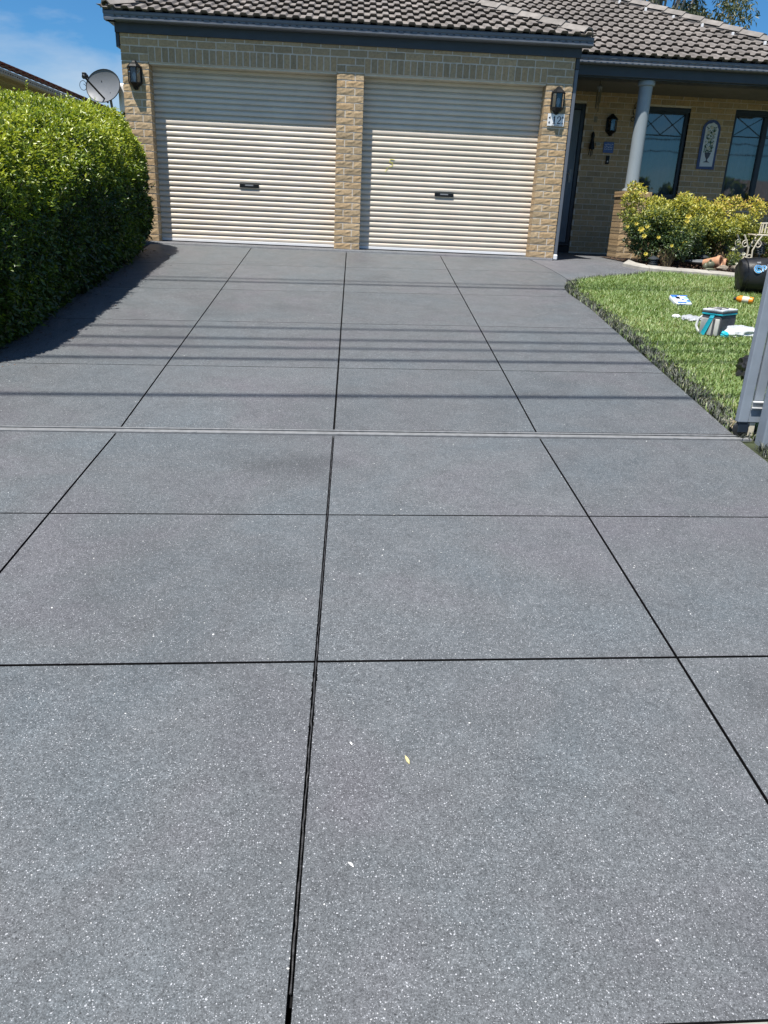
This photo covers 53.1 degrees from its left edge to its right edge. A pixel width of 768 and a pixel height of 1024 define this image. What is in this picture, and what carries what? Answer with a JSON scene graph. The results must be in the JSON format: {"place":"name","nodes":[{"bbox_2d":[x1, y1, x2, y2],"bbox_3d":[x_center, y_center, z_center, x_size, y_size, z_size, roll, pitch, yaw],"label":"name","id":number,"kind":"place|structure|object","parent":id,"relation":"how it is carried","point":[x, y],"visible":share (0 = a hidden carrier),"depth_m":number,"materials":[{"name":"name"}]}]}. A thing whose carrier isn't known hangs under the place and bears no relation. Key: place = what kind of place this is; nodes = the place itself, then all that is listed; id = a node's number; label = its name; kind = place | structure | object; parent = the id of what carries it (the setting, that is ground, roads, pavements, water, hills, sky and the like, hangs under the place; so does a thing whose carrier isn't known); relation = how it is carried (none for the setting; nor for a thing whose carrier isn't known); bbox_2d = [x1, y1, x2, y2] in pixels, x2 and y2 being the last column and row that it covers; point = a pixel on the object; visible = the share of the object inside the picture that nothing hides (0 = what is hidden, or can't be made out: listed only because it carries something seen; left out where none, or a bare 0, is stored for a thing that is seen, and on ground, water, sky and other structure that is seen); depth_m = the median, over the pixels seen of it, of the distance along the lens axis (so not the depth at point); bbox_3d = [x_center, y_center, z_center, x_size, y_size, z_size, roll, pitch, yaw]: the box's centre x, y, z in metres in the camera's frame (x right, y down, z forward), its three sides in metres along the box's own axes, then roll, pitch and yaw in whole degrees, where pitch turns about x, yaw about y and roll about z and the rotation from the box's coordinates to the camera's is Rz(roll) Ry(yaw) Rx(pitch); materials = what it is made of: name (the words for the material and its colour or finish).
{"place":"outdoors","nodes":[
{"label":"outdoors","id":0,"kind":"place"},
{"bbox_2d":[288,1008,291,1023],"bbox_3d":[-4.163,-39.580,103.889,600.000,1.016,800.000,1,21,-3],"label":"ground","id":1,"kind":"structure","parent":0,"point":[289,1018],"depth_m":1.69,"materials":[{"name":"black"}]},
{"bbox_2d":[0,61,125,120],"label":"neighbour house","id":2,"kind":"structure","parent":1,"relation":"on","point":[9,80],"depth_m":14.54,"materials":[{"name":"ceramic"}]},
{"bbox_2d":[97,0,767,260],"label":"house","id":3,"kind":"structure","parent":1,"relation":"on","point":[415,127],"depth_m":10.43,"materials":[{"name":"beige brick"}]},
{"bbox_2d":[79,69,119,107],"bbox_3d":[-3.860,-5.994,11.122,0.984,0.750,0.420,-3,22,-14],"label":"satellite dish","id":4,"kind":"object","parent":3,"relation":"attached to","point":[102,85],"visible":0.98,"depth_m":11.10,"materials":[{"name":"grey paint"}]},
{"bbox_2d":[119,83,125,115],"bbox_3d":[-3.632,-6.053,11.323,0.465,0.425,0.340,1,21,-3],"label":"flue box","id":5,"kind":"object","parent":3,"relation":"attached to","point":[121,100],"visible":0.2,"depth_m":11.16,"materials":[{"name":"white paint"}]},
{"bbox_2d":[127,60,142,89],"bbox_3d":[-3.164,-5.540,9.728,0.176,0.332,0.116,1,21,-3],"label":"wall lantern","id":6,"kind":"object","parent":3,"relation":"attached to","point":[134,69],"depth_m":9.72,"materials":[{"name":"black metal"}]},
{"bbox_2d":[152,66,336,247],"bbox_3d":[-1.845,-4.815,10.366,2.426,2.320,0.094,1,21,-3],"label":"garage door","id":7,"kind":"structure","parent":3,"relation":"in","point":[248,158],"depth_m":10.35,"materials":[{"name":"beige metal"}]},
{"bbox_2d":[359,78,542,255],"bbox_3d":[0.879,-4.744,10.500,2.410,2.320,0.094,1,21,-3],"label":"garage door","id":8,"kind":"structure","parent":3,"relation":"in","point":[459,180],"depth_m":10.49,"materials":[{"name":"beige metal"}]},
{"bbox_2d":[547,114,564,126],"bbox_3d":[2.267,-5.168,10.130,0.223,0.145,0.016,1,21,-3],"label":"house number","id":9,"kind":"object","parent":3,"relation":"attached to","point":[555,120],"visible":1,"depth_m":10.12,"materials":[{"name":"white ceramic"}]},
{"bbox_2d":[550,86,565,114],"bbox_3d":[2.271,-5.366,10.008,0.176,0.332,0.116,1,21,-3],"label":"wall lantern","id":10,"kind":"object","parent":3,"relation":"attached to","point":[558,93],"depth_m":10.00,"materials":[{"name":"black metal"}]},
{"bbox_2d":[558,104,585,245],"bbox_3d":[2.806,-5.661,12.937,0.900,2.185,0.150,1,21,-3],"label":"front door","id":11,"kind":"structure","parent":3,"relation":"in","point":[579,109],"depth_m":12.91,"materials":[{"name":"wood"}]},
{"bbox_2d":[588,131,594,155],"bbox_3d":[3.435,-6.074,12.686,0.100,0.380,0.095,1,21,-3],"label":"hanging ornament","id":12,"kind":"object","parent":3,"relation":"hanging from","point":[591,146],"visible":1,"depth_m":12.66,"materials":[{"name":"black metal"}]},
{"bbox_2d":[594,81,602,122],"bbox_3d":[3.209,-6.154,11.517,0.092,0.560,0.092,10,23,18],"label":"wind chime","id":13,"kind":"object","parent":3,"relation":"hanging from","point":[599,89],"visible":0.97,"depth_m":11.49,"materials":[{"name":"black metal"}]},
{"bbox_2d":[603,142,613,152],"bbox_3d":[3.727,-6.051,12.748,0.170,0.165,0.016,1,21,-3],"label":"wall sign","id":14,"kind":"object","parent":3,"relation":"attached to","point":[608,147],"visible":1,"depth_m":12.74,"materials":[{"name":"blue ceramic"}]},
{"bbox_2d":[605,114,617,135],"bbox_3d":[3.738,-6.344,12.583,0.176,0.332,0.116,1,21,-3],"label":"wall lantern","id":15,"kind":"object","parent":3,"relation":"attached to","point":[611,124],"depth_m":12.59,"materials":[{"name":"black metal"}]},
{"bbox_2d":[639,107,690,200],"bbox_3d":[4.583,-6.008,12.925,0.870,1.409,0.273,1,21,-3],"label":"window","id":16,"kind":"structure","parent":3,"relation":"in","point":[664,124],"depth_m":12.98,"materials":[{"name":"clear glass"}]},
{"bbox_2d":[696,120,720,169],"bbox_3d":[5.409,-6.112,12.784,0.300,0.745,0.020,1,21,-3],"label":"tile plaque","id":17,"kind":"object","parent":3,"relation":"attached to","point":[710,135],"visible":1,"depth_m":12.78,"materials":[{"name":"ceramic"}]},
{"bbox_2d":[720,110,767,206],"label":"window","id":18,"kind":"structure","parent":3,"relation":"in","point":[744,137],"depth_m":13.07,"materials":[{"name":"clear glass"}]},
{"bbox_2d":[622,260,734,277],"bbox_3d":[5.400,-3.005,10.062,4.419,0.312,0.519,9,22,16],"label":"garden edging","id":19,"kind":"object","parent":1,"relation":"on","point":[635,265],"visible":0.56,"depth_m":10.30,"materials":[{"name":"concrete"}]},
{"bbox_2d":[644,0,760,29],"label":"gum tree","id":20,"kind":"object","parent":1,"relation":"on","point":[693,6],"visible":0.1,"depth_m":22.54,"materials":[{"name":"green plant"}]},
{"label":"hedge bed","id":21,"kind":"structure","parent":1,"relation":"on","visible":0},
{"bbox_2d":[0,80,159,348],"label":"hedge","id":22,"kind":"object","parent":21,"relation":"on","point":[77,212],"visible":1,"depth_m":6.95,"materials":[{"name":"green plant"}]},
{"bbox_2d":[0,244,767,1023],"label":"driveway","id":23,"kind":"structure","parent":0,"point":[540,664],"depth_m":2.68,"materials":[{"name":"grey concrete"}]},
{"bbox_2d":[0,249,161,366],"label":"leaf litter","id":24,"kind":"object","parent":23,"relation":"on","point":[73,303],"visible":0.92,"depth_m":7.27,"materials":[{"name":"brown plant"}]},
{"bbox_2d":[0,425,751,442],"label":"gate track","id":25,"kind":"structure","parent":23,"relation":"on","point":[390,433],"depth_m":4.79,"materials":[{"name":"grey metal"}]},
{"bbox_2d":[732,268,767,435],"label":"sliding gate","id":26,"kind":"structure","parent":25,"relation":"on","point":[747,418],"depth_m":4.90,"materials":[{"name":"metal"}]},
{"bbox_2d":[0,0,767,117],"label":"sky","id":27,"kind":"structure","parent":0,"point":[53,41],"materials":[{"name":"blue"}]},
{"bbox_2d":[531,252,644,280],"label":"path","id":28,"kind":"structure","parent":0,"point":[569,266],"depth_m":10.45,"materials":[{"name":"grey concrete"}]},
{"bbox_2d":[581,253,623,261],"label":"porch floor","id":29,"kind":"structure","parent":0,"point":[599,255],"depth_m":12.87,"materials":[{"name":"grey concrete"}]},
{"bbox_2d":[565,270,767,442],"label":"lawn","id":30,"kind":"structure","parent":0,"point":[753,441],"depth_m":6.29,"materials":[{"name":"plant"}]},
{"bbox_2d":[669,295,691,306],"bbox_3d":[3.300,-2.342,8.535,0.205,0.119,0.200,-2,22,-11],"label":"wipes pack","id":31,"kind":"object","parent":30,"relation":"on","point":[681,300],"visible":0.91,"depth_m":8.50,"materials":[{"name":"white plastic"}]},
{"bbox_2d":[681,314,700,321],"bbox_3d":[3.144,-1.986,7.855,0.199,0.059,0.191,11,23,21],"label":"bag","id":32,"kind":"object","parent":30,"relation":"on","point":[690,317],"visible":0.81,"depth_m":7.82,"materials":[{"name":"white plastic"}]},
{"bbox_2d":[695,307,737,336],"bbox_3d":[3.183,-1.844,7.407,0.362,0.260,0.272,-16,28,-39],"label":"cooler bag","id":33,"kind":"object","parent":30,"relation":"on","point":[715,321],"visible":0.98,"depth_m":7.29,"materials":[{"name":"grey fabric"}]},
{"bbox_2d":[720,331,728,336],"bbox_3d":[3.238,-1.699,7.321,0.107,0.057,0.095,7,22,12],"label":"rag","id":34,"kind":"object","parent":30,"relation":"on","point":[724,333],"visible":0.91,"depth_m":7.29,"materials":[{"name":"teal fabric"}]},
{"bbox_2d":[725,325,754,336],"bbox_3d":[3.397,-1.746,7.386,0.445,0.102,0.177,1,21,-3],"label":"plastic bag","id":35,"kind":"object","parent":30,"relation":"on","point":[740,330],"visible":0.66,"depth_m":7.33,"materials":[{"name":"white plastic"}]},
{"bbox_2d":[733,296,753,303],"bbox_3d":[4.079,-2.410,8.716,0.211,0.082,0.077,17,25,32],"label":"orange bottle","id":36,"kind":"object","parent":30,"relation":"on","point":[745,299],"visible":1,"depth_m":8.68,"materials":[{"name":"plastic"}]},
{"bbox_2d":[734,257,767,293],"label":"black bag","id":37,"kind":"object","parent":30,"relation":"on","point":[750,275],"visible":0.91,"depth_m":9.14,"materials":[{"name":"plastic"}]},
{"bbox_2d":[735,355,767,384],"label":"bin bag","id":38,"kind":"object","parent":30,"relation":"on","point":[741,364],"visible":0.27,"depth_m":6.15,"materials":[{"name":"black plastic"}]},
{"bbox_2d":[600,256,734,272],"bbox_3d":[5.447,-3.393,10.968,4.040,0.174,3.000,1,21,-3],"label":"garden bed","id":39,"kind":"object","parent":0,"point":[686,266],"visible":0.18,"depth_m":11.22,"materials":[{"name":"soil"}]},
{"bbox_2d":[647,256,658,265],"bbox_3d":[3.717,-3.428,10.630,0.162,0.229,0.162,1,21,-3],"label":"garden light","id":40,"kind":"object","parent":39,"relation":"on","point":[653,260],"visible":0.58,"depth_m":10.57,"materials":[{"name":"black plastic"}]},
{"bbox_2d":[617,180,693,263],"bbox_3d":[3.816,-4.074,10.830,1.044,1.133,1.132,1,21,-3],"label":"rose bush","id":41,"kind":"object","parent":39,"relation":"on","point":[642,225],"visible":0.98,"depth_m":10.71,"materials":[{"name":"green plant"}]},
{"bbox_2d":[658,246,680,266],"bbox_3d":[3.953,-3.568,10.682,0.342,0.298,0.268,1,21,-3],"label":"twiggy plant","id":42,"kind":"object","parent":39,"relation":"on","point":[667,259],"visible":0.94,"depth_m":10.65,"materials":[{"name":"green plant"}]},
{"bbox_2d":[652,191,714,265],"bbox_3d":[4.251,-4.088,11.060,0.957,1.027,1.170,1,21,-3],"label":"rose bush","id":43,"kind":"object","parent":39,"relation":"on","point":[696,225],"visible":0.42,"depth_m":10.83,"materials":[{"name":"green plant"}]},
{"bbox_2d":[685,259,702,263],"bbox_3d":[4.458,-3.554,10.902,0.308,0.070,0.280,-12,26,-32],"label":"flat rock","id":44,"kind":"object","parent":39,"relation":"on","point":[695,261],"visible":0.74,"depth_m":10.83,"materials":[{"name":"grey stone"}]},
{"bbox_2d":[697,254,709,267],"bbox_3d":[4.559,-3.570,10.994,0.162,0.229,0.162,1,21,-3],"label":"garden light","id":45,"kind":"object","parent":39,"relation":"on","point":[703,256],"visible":0.38,"depth_m":10.93,"materials":[{"name":"black plastic"}]},
{"bbox_2d":[702,259,714,270],"bbox_3d":[4.477,-3.399,10.561,0.179,0.155,0.123,1,21,-3],"label":"garden ornament","id":46,"kind":"object","parent":39,"relation":"on","point":[709,264],"visible":0.94,"depth_m":10.54,"materials":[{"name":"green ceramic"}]},
{"bbox_2d":[702,255,722,267],"bbox_3d":[4.586,-3.494,10.716,0.259,0.181,0.181,20,27,37],"label":"flower pot","id":47,"kind":"object","parent":39,"relation":"on","point":[718,260],"visible":0.74,"depth_m":10.65,"materials":[{"name":"ceramic"}]},
{"bbox_2d":[684,194,741,259],"bbox_3d":[4.796,-4.191,11.405,0.908,1.014,1.112,1,21,-3],"label":"leafy shrub","id":48,"kind":"object","parent":39,"relation":"on","point":[725,229],"visible":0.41,"depth_m":11.14,"materials":[{"name":"green plant"}]},
{"bbox_2d":[715,258,728,270],"bbox_3d":[4.755,-3.509,10.888,0.219,0.175,0.175,18,26,35],"label":"flower pot","id":49,"kind":"object","parent":39,"relation":"on","point":[725,260],"visible":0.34,"depth_m":10.78,"materials":[{"name":"ceramic"}]},
{"bbox_2d":[717,265,727,270],"bbox_3d":[4.638,-3.346,10.525,0.159,0.083,0.090,1,21,-3],"label":"garden stone","id":50,"kind":"object","parent":39,"relation":"on","point":[722,267],"visible":1,"depth_m":10.49,"materials":[{"name":"white stone"}]},
{"bbox_2d":[722,246,745,258],"bbox_3d":[5.121,-3.770,11.292,0.320,0.248,0.320,1,21,-3],"label":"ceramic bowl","id":51,"kind":"object","parent":39,"relation":"on","point":[742,249],"visible":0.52,"depth_m":11.17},
{"bbox_2d":[725,247,745,270],"bbox_3d":[4.907,-3.539,10.739,0.325,0.323,0.426,1,21,-3],"label":"plant","id":52,"kind":"object","parent":39,"relation":"on","point":[733,261],"visible":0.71,"depth_m":10.71,"materials":[{"name":"green plant"}]},
{"bbox_2d":[716,194,767,257],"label":"leafy shrub","id":53,"kind":"object","parent":39,"relation":"on","point":[749,227],"visible":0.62,"depth_m":11.45,"materials":[{"name":"green plant"}]},
{"bbox_2d":[735,223,767,258],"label":"iron chair","id":54,"kind":"object","parent":39,"relation":"on","point":[753,240],"visible":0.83,"depth_m":10.86,"materials":[{"name":"beige paint"}]},
{"bbox_2d":[754,241,766,256],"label":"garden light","id":55,"kind":"object","parent":39,"relation":"on","point":[759,250],"visible":0.88,"depth_m":10.99,"materials":[{"name":"black plastic"}]},
{"bbox_2d":[730,1022,767,1023],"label":"footpath","id":56,"kind":"structure","parent":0,"point":[752,1023],"depth_m":1.61,"materials":[{"name":"concrete"}]},
{"bbox_2d":[743,441,767,461],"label":"verge","id":57,"kind":"structure","parent":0,"point":[751,446],"depth_m":4.88,"materials":[{"name":"plant"}]},
{"bbox_2d":[754,385,767,448],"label":"gate post","id":58,"kind":"object","parent":57,"relation":"on","point":[762,433],"visible":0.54,"depth_m":4.89,"materials":[{"name":"metal"}]}
]}

